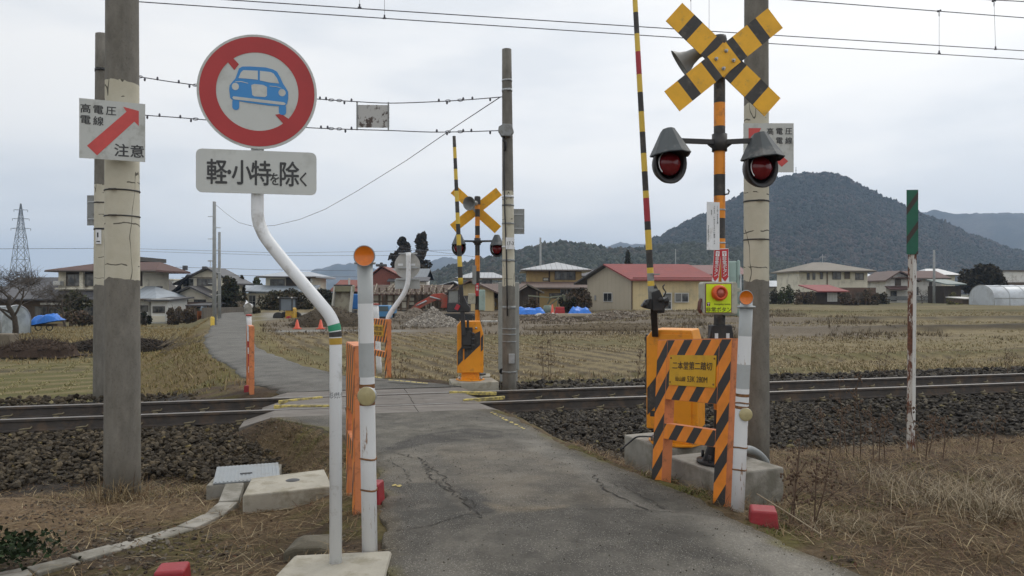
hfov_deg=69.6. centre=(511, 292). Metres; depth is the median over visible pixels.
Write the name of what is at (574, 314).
timber stack
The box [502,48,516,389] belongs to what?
concrete mast
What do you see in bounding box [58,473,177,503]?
dry grass
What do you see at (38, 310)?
window
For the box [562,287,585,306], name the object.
garden shrub
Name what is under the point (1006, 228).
mountain
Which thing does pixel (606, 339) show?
rice stubble
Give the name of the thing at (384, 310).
light truck
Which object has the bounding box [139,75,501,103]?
span wire
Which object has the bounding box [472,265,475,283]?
notice plate
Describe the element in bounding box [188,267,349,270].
village cable
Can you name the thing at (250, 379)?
striped barrier
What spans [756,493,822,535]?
dry reed
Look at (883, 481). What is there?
dry grass
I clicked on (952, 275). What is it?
ribbed roof house
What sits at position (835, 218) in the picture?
woodland
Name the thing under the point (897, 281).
window
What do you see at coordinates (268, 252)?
village cable
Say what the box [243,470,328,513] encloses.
concrete cover
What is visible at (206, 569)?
leaf litter
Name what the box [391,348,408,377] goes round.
dead weed
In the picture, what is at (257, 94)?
road sign
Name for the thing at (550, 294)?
window
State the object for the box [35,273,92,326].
bare tree
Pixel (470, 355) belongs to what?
gate machine
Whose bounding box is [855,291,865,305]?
bare tree
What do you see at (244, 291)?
evergreen tree
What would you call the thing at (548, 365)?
dead weed
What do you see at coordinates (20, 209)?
pylon
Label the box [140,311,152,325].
garden shrub
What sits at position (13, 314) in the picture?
bare tree
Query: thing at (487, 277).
house
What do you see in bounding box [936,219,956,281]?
pylon
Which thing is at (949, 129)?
sky
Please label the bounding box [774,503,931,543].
dry grass
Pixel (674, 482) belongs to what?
ground cover
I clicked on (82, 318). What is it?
garden shrub
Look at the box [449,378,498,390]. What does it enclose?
concrete footing
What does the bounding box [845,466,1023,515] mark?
dry grass
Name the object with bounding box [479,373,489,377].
concrete footing
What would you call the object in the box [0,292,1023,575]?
ground
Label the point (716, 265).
arrow banner
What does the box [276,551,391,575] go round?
concrete footing
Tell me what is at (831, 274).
cream house
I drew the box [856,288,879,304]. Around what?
winter shrub
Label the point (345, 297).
dump truck
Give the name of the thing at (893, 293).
window
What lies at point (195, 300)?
window
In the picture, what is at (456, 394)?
crossing deck
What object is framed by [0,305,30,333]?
vinyl greenhouse
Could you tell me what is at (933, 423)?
dead weed
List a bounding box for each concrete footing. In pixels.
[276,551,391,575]
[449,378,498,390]
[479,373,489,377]
[624,432,706,474]
[671,452,782,504]
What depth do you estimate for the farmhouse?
71.67 m
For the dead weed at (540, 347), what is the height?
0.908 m
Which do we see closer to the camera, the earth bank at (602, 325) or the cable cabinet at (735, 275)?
the cable cabinet at (735, 275)
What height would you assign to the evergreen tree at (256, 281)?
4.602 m
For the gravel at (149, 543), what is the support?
on the ground at (56, 378)
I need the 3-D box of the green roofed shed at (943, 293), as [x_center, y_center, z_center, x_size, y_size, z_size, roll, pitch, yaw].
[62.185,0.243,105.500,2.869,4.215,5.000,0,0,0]
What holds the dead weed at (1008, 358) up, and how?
on the ground at (56, 378)
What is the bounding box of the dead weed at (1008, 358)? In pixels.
[1003,347,1014,372]
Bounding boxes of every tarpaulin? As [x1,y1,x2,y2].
[31,313,65,324]
[519,306,544,313]
[569,306,590,312]
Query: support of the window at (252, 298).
in the hip roofed house at (283, 281)
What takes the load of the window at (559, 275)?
in the ochre house at (553, 279)
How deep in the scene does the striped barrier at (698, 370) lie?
5.24 m
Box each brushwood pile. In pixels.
[0,330,85,357]
[58,335,174,352]
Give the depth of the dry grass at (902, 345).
31.46 m
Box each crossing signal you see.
[450,187,501,375]
[649,3,784,466]
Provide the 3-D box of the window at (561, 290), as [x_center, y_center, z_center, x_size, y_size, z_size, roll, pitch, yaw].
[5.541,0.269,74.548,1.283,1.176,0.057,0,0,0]
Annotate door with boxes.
[663,293,671,309]
[704,283,734,312]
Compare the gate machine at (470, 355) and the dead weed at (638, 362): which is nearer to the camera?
the gate machine at (470, 355)
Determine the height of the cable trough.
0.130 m
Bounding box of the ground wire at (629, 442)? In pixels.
[620,436,652,449]
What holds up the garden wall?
on the ground at (56, 378)
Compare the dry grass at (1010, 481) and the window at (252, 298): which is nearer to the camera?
the dry grass at (1010, 481)
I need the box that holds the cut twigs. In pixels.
[158,332,210,353]
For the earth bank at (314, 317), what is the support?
on the ground at (56, 378)
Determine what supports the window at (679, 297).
in the barn
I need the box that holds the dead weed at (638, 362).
[627,346,644,378]
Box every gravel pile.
[391,307,424,322]
[400,306,458,327]
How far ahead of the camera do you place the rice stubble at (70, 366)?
20.82 m
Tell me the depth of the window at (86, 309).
69.95 m
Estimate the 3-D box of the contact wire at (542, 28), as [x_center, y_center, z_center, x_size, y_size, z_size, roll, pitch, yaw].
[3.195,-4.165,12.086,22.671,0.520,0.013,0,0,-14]
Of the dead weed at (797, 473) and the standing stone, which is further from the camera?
the standing stone
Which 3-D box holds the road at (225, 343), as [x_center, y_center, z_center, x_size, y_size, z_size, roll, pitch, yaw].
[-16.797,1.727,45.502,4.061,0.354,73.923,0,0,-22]
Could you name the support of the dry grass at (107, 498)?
on the ground at (56, 378)
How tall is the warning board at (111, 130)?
0.492 m
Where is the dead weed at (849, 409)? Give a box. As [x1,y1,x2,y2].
[829,373,874,458]
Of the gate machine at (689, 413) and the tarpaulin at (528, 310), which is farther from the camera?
the tarpaulin at (528, 310)
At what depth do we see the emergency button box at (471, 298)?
13.70 m
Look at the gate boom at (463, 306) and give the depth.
12.37 m
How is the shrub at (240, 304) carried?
on the ground at (56, 378)
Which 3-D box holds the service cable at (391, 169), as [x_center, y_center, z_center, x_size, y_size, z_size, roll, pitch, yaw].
[-7.189,-3.930,27.168,2.243,1.647,31.155,0,0,-31]
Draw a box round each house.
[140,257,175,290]
[172,260,253,310]
[245,272,335,306]
[330,262,433,303]
[373,283,453,310]
[455,272,501,283]
[519,262,591,308]
[691,265,742,281]
[769,276,776,300]
[770,254,876,300]
[868,271,951,302]
[919,269,958,285]
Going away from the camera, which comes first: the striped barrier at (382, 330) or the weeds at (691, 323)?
the striped barrier at (382, 330)
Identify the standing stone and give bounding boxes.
[244,302,251,313]
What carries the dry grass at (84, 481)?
on the ground at (56, 378)
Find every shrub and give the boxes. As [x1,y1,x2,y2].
[60,309,92,326]
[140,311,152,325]
[166,306,181,324]
[180,307,197,323]
[236,301,244,306]
[252,307,260,313]
[521,296,539,307]
[558,295,575,312]
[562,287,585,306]
[577,289,592,307]
[769,288,782,303]
[777,284,794,303]
[794,289,815,304]
[837,291,860,304]
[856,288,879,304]
[879,291,889,303]
[946,292,958,302]
[946,301,962,304]
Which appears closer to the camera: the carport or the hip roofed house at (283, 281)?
the carport
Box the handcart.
[31,323,62,330]
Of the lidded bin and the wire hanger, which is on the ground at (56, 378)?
the lidded bin
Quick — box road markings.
[375,376,524,486]
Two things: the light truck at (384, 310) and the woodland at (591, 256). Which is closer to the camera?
the light truck at (384, 310)
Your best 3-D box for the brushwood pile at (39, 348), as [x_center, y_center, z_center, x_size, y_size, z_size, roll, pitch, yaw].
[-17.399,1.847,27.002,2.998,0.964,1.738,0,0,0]
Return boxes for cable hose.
[747,445,769,462]
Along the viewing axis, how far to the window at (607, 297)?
62.61 m
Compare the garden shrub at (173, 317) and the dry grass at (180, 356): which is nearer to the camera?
the dry grass at (180, 356)
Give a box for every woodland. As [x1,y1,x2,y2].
[429,239,805,290]
[644,171,1023,294]
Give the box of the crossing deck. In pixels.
[239,387,504,430]
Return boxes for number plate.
[96,230,100,243]
[506,237,513,248]
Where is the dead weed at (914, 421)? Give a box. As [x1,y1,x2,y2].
[893,404,941,455]
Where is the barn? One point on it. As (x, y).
(617, 286)
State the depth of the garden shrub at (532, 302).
59.45 m
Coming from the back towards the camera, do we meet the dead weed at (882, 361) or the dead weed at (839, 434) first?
the dead weed at (882, 361)
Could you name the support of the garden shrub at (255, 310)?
on the ground at (56, 378)
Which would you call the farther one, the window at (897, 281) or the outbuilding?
the window at (897, 281)
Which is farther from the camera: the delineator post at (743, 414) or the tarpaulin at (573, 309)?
the tarpaulin at (573, 309)
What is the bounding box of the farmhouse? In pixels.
[0,262,190,319]
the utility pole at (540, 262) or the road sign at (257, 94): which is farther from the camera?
the utility pole at (540, 262)
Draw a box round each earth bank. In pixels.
[288,305,357,326]
[524,322,677,330]
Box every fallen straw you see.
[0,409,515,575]
[560,419,1023,575]
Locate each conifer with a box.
[388,236,411,267]
[413,231,432,268]
[625,250,632,263]
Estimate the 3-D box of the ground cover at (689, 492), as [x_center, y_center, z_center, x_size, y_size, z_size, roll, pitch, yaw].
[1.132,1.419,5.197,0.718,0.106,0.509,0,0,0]
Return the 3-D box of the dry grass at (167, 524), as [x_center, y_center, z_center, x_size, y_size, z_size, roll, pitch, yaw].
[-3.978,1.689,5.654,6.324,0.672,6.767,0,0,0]
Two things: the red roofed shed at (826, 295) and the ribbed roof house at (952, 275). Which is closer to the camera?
the red roofed shed at (826, 295)
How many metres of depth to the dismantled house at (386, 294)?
67.91 m
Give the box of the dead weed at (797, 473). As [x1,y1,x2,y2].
[781,438,852,527]
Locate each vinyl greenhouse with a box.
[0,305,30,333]
[969,285,1023,305]
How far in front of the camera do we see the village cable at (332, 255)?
100.98 m
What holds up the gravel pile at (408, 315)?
on the ground at (56, 378)
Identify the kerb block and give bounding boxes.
[154,561,190,575]
[244,385,248,391]
[376,479,384,504]
[748,504,778,528]
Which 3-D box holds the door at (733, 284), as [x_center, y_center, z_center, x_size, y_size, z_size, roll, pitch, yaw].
[1.504,0.044,5.328,0.235,0.218,0.004,0,0,-8]
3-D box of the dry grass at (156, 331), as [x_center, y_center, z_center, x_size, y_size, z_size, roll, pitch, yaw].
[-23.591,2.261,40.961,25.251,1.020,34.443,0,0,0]
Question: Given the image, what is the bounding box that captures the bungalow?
[444,279,497,310]
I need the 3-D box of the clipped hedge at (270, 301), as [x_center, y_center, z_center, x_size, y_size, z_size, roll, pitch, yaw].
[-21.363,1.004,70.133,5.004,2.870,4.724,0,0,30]
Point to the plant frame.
(563, 295)
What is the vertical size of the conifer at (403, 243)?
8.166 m
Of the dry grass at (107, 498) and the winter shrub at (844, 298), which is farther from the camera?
the winter shrub at (844, 298)
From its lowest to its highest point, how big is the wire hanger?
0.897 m
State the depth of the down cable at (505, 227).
13.16 m
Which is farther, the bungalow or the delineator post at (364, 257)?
the bungalow
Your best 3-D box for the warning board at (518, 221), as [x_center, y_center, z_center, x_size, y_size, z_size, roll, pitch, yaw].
[0.028,-1.294,13.493,0.400,0.460,0.019,0,0,-4]
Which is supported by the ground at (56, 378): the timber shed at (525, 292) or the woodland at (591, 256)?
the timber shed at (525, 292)
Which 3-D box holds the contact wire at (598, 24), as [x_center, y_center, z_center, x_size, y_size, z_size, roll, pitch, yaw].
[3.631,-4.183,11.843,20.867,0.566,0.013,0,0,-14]
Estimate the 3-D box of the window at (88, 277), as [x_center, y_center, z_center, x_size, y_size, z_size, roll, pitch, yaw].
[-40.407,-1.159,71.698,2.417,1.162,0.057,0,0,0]
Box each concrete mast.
[93,32,104,403]
[103,0,140,498]
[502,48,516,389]
[743,0,769,460]
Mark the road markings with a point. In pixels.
(426, 383)
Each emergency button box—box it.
[468,293,475,303]
[697,282,739,314]
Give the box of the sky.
[0,0,1023,285]
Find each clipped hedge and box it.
[256,288,313,309]
[317,288,332,304]
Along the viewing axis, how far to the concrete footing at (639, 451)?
6.70 m
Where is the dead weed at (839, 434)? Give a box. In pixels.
[812,407,852,459]
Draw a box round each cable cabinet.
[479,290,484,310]
[723,260,741,316]
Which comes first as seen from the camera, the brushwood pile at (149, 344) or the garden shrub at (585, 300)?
the brushwood pile at (149, 344)
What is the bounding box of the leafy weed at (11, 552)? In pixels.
[0,520,81,571]
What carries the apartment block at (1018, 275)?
on the ground at (56, 378)
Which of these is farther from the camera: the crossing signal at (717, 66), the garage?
the garage
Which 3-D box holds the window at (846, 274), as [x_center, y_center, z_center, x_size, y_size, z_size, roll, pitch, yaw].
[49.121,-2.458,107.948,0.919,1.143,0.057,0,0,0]
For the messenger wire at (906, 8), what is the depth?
13.00 m
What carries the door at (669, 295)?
in the barn
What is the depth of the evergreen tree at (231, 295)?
71.58 m
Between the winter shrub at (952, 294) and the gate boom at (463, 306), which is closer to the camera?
the gate boom at (463, 306)
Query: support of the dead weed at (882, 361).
on the ground at (56, 378)
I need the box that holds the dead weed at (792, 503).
[780,446,818,523]
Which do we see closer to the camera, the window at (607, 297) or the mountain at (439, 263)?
the window at (607, 297)
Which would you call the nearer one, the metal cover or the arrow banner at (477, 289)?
the metal cover
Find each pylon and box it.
[9,203,31,280]
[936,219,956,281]
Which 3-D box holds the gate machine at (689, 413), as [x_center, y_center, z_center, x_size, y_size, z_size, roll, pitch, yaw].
[1.469,0.840,6.623,0.511,1.020,0.498,0,0,24]
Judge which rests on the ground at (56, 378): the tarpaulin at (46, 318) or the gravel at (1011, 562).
the gravel at (1011, 562)
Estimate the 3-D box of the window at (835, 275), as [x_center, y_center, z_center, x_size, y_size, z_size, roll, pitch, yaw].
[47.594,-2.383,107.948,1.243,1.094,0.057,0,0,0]
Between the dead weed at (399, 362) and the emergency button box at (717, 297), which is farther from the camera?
the dead weed at (399, 362)
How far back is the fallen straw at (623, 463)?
5.37 m
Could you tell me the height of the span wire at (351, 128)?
0.268 m
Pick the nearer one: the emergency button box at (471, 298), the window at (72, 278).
the emergency button box at (471, 298)
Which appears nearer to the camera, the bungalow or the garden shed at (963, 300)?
the bungalow
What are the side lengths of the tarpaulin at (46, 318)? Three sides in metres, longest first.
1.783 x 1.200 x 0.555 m
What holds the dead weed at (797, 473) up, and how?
on the ground at (56, 378)
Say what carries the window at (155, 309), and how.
in the outbuilding
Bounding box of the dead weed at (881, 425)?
[861,405,902,461]
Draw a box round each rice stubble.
[0,358,142,394]
[268,331,1023,379]
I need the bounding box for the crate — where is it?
[555,307,564,312]
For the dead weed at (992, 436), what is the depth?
7.45 m
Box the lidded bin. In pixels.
[543,305,550,312]
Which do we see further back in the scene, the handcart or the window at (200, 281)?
the window at (200, 281)
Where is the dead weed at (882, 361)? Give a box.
[870,348,889,373]
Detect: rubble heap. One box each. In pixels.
[519,312,582,321]
[580,310,647,320]
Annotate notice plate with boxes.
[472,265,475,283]
[707,202,719,249]
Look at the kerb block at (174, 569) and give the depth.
3.73 m
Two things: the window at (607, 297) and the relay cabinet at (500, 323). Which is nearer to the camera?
the relay cabinet at (500, 323)
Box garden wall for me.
[202,307,243,318]
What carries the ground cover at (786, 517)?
on the ground at (56, 378)
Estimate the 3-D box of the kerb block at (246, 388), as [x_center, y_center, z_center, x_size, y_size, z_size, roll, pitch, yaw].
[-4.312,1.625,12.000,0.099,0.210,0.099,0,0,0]
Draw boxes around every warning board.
[79,98,144,161]
[87,195,93,224]
[514,209,523,233]
[743,123,793,171]
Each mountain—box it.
[311,257,456,292]
[606,242,645,247]
[922,210,1023,249]
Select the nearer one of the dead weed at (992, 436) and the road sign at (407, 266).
the dead weed at (992, 436)
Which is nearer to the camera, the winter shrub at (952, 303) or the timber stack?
the timber stack
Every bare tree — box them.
[0,262,59,333]
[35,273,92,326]
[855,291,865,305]
[916,288,929,303]
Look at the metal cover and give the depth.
6.31 m
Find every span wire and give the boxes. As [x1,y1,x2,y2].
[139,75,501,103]
[145,113,497,134]
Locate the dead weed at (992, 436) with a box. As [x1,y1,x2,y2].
[964,415,1014,452]
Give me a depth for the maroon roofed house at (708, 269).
76.27 m
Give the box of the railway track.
[0,373,1023,432]
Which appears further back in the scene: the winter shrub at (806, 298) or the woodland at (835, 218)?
the woodland at (835, 218)
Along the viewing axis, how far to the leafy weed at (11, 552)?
4.10 m
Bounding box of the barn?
[574,264,711,310]
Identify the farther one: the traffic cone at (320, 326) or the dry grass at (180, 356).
the traffic cone at (320, 326)
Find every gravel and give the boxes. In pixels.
[0,419,358,575]
[770,449,1023,571]
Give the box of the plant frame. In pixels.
[528,294,564,306]
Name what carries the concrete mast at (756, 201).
on the ground at (56, 378)
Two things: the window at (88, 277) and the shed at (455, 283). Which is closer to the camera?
the window at (88, 277)
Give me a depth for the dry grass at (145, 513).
5.27 m
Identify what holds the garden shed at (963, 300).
on the ground at (56, 378)
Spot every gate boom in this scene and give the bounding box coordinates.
[452,136,469,334]
[632,0,668,336]
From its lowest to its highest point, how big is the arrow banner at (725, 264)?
0.252 m
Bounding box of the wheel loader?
[273,297,301,317]
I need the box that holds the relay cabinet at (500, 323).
[498,282,518,381]
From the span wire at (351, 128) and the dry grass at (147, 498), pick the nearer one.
the dry grass at (147, 498)
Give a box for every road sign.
[196,34,341,563]
[386,252,419,319]
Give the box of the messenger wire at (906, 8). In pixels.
[794,0,1023,17]
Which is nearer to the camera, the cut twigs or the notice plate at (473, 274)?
the notice plate at (473, 274)
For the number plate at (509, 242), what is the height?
0.210 m
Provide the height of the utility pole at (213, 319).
7.242 m
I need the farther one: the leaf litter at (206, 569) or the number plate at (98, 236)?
the number plate at (98, 236)
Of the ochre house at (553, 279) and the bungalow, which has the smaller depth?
the bungalow
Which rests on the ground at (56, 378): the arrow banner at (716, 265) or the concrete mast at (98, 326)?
the concrete mast at (98, 326)
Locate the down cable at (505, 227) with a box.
[503,140,507,315]
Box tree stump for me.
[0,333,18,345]
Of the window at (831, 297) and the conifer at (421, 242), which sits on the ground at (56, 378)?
the conifer at (421, 242)
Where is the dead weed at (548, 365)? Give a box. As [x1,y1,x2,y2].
[541,339,555,380]
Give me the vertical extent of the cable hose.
0.276 m
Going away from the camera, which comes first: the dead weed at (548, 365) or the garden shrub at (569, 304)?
the dead weed at (548, 365)
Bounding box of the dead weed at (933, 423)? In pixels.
[902,414,956,459]
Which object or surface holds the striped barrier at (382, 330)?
on the ground at (56, 378)
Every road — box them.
[203,312,460,394]
[270,409,861,575]
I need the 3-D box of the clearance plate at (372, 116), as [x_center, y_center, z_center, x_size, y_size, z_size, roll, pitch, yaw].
[-2.462,-3.110,13.025,0.580,0.500,0.020,0,0,-2]
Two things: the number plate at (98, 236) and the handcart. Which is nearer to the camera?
the number plate at (98, 236)
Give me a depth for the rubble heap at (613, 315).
47.37 m
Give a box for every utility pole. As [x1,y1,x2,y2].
[208,201,220,325]
[218,232,220,317]
[539,238,541,265]
[933,250,935,302]
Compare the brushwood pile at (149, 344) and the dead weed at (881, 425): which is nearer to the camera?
the dead weed at (881, 425)
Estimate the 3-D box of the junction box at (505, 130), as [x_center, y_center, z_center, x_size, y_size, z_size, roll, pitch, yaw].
[-0.108,-2.760,13.170,0.278,0.473,0.160,0,0,0]
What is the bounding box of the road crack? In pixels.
[384,425,705,528]
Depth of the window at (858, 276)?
107.94 m
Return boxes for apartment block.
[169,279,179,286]
[1002,270,1023,284]
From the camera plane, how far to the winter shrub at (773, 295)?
97.68 m
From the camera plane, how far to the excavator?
45.50 m
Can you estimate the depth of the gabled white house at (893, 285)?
112.00 m
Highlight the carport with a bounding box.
[185,303,225,319]
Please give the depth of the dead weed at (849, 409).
7.40 m
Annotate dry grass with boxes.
[0,316,210,364]
[0,421,345,575]
[0,422,360,575]
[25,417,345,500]
[48,473,162,504]
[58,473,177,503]
[65,459,156,500]
[74,487,218,506]
[141,337,245,396]
[573,309,1023,371]
[574,437,1023,575]
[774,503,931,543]
[807,459,956,491]
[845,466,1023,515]
[920,457,1023,497]
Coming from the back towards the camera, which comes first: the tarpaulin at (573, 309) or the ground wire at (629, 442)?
the tarpaulin at (573, 309)
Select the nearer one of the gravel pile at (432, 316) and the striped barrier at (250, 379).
the striped barrier at (250, 379)
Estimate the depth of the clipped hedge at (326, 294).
84.15 m
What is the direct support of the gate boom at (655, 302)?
attached to the gate machine at (689, 413)
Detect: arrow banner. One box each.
[475,283,478,295]
[712,249,720,281]
[721,248,728,281]
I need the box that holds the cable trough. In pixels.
[0,483,243,575]
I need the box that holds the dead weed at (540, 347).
[536,339,547,378]
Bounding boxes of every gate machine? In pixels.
[456,320,484,381]
[645,328,704,447]
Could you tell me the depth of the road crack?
5.12 m
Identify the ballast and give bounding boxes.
[0,365,1023,492]
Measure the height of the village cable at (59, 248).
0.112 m
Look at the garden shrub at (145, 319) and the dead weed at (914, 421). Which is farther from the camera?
the garden shrub at (145, 319)
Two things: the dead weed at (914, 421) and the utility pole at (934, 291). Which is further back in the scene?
the utility pole at (934, 291)
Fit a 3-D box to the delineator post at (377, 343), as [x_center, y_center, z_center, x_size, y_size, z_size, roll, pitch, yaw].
[-3.037,1.046,16.600,0.218,1.579,0.156,0,0,0]
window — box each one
[34,306,46,316]
[49,306,60,316]
[67,274,78,285]
[84,306,92,316]
[85,274,92,285]
[140,305,147,311]
[152,306,164,312]
[183,278,193,286]
[194,299,205,307]
[197,278,211,285]
[249,295,255,306]
[270,279,284,285]
[482,280,491,283]
[549,293,560,297]
[555,271,575,279]
[560,289,572,297]
[603,293,612,301]
[675,293,688,301]
[827,293,836,301]
[832,272,840,279]
[844,272,849,278]
[855,273,863,279]
[891,291,896,300]
[895,278,900,285]
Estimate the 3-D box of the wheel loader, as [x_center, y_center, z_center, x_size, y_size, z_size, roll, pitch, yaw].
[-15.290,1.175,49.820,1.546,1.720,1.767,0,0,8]
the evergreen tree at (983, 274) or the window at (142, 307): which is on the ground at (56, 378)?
the evergreen tree at (983, 274)
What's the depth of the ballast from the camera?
9.59 m
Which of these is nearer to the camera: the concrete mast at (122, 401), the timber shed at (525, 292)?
the concrete mast at (122, 401)
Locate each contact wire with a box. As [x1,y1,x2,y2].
[139,1,1023,59]
[230,0,1023,50]
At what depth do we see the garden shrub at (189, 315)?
59.75 m
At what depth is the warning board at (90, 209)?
12.71 m
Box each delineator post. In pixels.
[246,314,251,373]
[353,245,377,551]
[373,303,381,373]
[731,290,755,512]
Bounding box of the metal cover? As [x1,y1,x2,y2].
[206,462,281,499]
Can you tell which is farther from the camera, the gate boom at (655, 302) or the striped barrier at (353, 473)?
the gate boom at (655, 302)
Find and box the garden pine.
[57,289,92,326]
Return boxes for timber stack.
[554,313,595,315]
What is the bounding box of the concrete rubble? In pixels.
[283,534,328,561]
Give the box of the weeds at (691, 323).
[259,308,1022,340]
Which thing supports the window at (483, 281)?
in the house at (487, 277)
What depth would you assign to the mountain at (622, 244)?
2375.39 m
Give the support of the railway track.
on the ground at (56, 378)
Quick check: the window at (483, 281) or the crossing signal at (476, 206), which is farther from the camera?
the window at (483, 281)
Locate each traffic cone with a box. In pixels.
[293,320,301,328]
[316,320,324,328]
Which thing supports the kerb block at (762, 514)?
on the ground at (56, 378)
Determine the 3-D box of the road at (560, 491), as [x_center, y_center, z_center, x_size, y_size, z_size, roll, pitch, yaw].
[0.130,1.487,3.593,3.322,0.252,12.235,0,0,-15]
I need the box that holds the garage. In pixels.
[483,284,526,308]
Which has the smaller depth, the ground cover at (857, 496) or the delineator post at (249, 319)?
the ground cover at (857, 496)
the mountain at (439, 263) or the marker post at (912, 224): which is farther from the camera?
the mountain at (439, 263)
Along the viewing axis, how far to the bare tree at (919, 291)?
99.95 m
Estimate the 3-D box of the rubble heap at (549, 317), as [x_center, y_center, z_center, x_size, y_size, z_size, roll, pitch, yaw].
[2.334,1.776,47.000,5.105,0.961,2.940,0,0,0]
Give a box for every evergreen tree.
[216,275,245,306]
[240,275,247,300]
[248,277,265,293]
[957,263,1007,295]
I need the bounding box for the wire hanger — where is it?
[992,0,996,49]
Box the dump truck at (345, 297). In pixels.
[331,285,357,313]
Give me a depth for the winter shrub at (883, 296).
95.62 m
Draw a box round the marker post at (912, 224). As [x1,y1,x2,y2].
[906,190,917,449]
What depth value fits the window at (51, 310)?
69.95 m
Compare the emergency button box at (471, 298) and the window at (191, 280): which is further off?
the window at (191, 280)
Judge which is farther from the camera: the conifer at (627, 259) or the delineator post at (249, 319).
the conifer at (627, 259)
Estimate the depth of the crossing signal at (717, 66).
5.52 m
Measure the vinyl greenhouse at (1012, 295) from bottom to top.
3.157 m
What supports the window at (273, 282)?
in the hip roofed house at (283, 281)
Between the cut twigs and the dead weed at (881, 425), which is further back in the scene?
the cut twigs
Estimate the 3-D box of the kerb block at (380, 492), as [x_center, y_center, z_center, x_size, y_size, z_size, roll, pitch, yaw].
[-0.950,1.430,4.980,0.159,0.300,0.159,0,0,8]
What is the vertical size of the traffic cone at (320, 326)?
0.470 m
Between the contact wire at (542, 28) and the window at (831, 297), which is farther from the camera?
the window at (831, 297)
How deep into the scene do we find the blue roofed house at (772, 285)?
125.00 m
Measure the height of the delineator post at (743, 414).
1.596 m
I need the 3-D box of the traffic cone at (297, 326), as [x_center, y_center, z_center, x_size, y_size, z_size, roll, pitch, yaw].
[-10.794,1.622,37.000,0.360,0.470,0.360,0,0,0]
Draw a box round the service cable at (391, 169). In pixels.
[220,97,500,225]
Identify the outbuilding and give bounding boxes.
[144,297,193,322]
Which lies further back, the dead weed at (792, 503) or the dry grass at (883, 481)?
the dry grass at (883, 481)
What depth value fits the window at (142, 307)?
69.64 m
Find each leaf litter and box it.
[0,412,512,575]
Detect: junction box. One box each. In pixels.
[498,124,513,150]
[509,354,514,363]
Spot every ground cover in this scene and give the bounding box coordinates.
[634,470,680,483]
[666,483,716,504]
[672,435,1021,571]
[745,503,833,523]
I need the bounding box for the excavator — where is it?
[411,289,474,320]
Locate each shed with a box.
[440,281,457,288]
[519,283,543,306]
[798,285,875,304]
[926,279,966,302]
[946,297,968,303]
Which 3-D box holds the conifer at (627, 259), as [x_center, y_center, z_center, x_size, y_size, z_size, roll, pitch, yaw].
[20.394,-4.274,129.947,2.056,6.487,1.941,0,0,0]
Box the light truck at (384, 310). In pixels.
[379,305,396,318]
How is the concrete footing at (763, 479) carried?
on the ground at (56, 378)
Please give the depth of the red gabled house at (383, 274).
92.00 m
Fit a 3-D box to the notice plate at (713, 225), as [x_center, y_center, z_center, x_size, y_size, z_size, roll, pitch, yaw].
[1.497,-0.491,5.479,0.108,0.356,0.007,0,0,-18]
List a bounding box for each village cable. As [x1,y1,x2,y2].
[26,248,93,248]
[142,251,455,255]
[160,249,431,252]
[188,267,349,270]
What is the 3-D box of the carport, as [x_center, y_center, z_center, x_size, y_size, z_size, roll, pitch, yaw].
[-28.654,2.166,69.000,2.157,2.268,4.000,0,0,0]
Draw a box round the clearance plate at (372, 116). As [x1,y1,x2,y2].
[356,102,388,130]
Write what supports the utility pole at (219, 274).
on the ground at (56, 378)
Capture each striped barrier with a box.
[246,324,253,394]
[346,341,360,514]
[374,318,390,377]
[652,338,737,506]
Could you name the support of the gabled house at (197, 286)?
on the ground at (56, 378)
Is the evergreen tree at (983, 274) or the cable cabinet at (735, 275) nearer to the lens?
the cable cabinet at (735, 275)
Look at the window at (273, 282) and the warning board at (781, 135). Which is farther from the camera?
the window at (273, 282)
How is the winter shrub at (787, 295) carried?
on the ground at (56, 378)

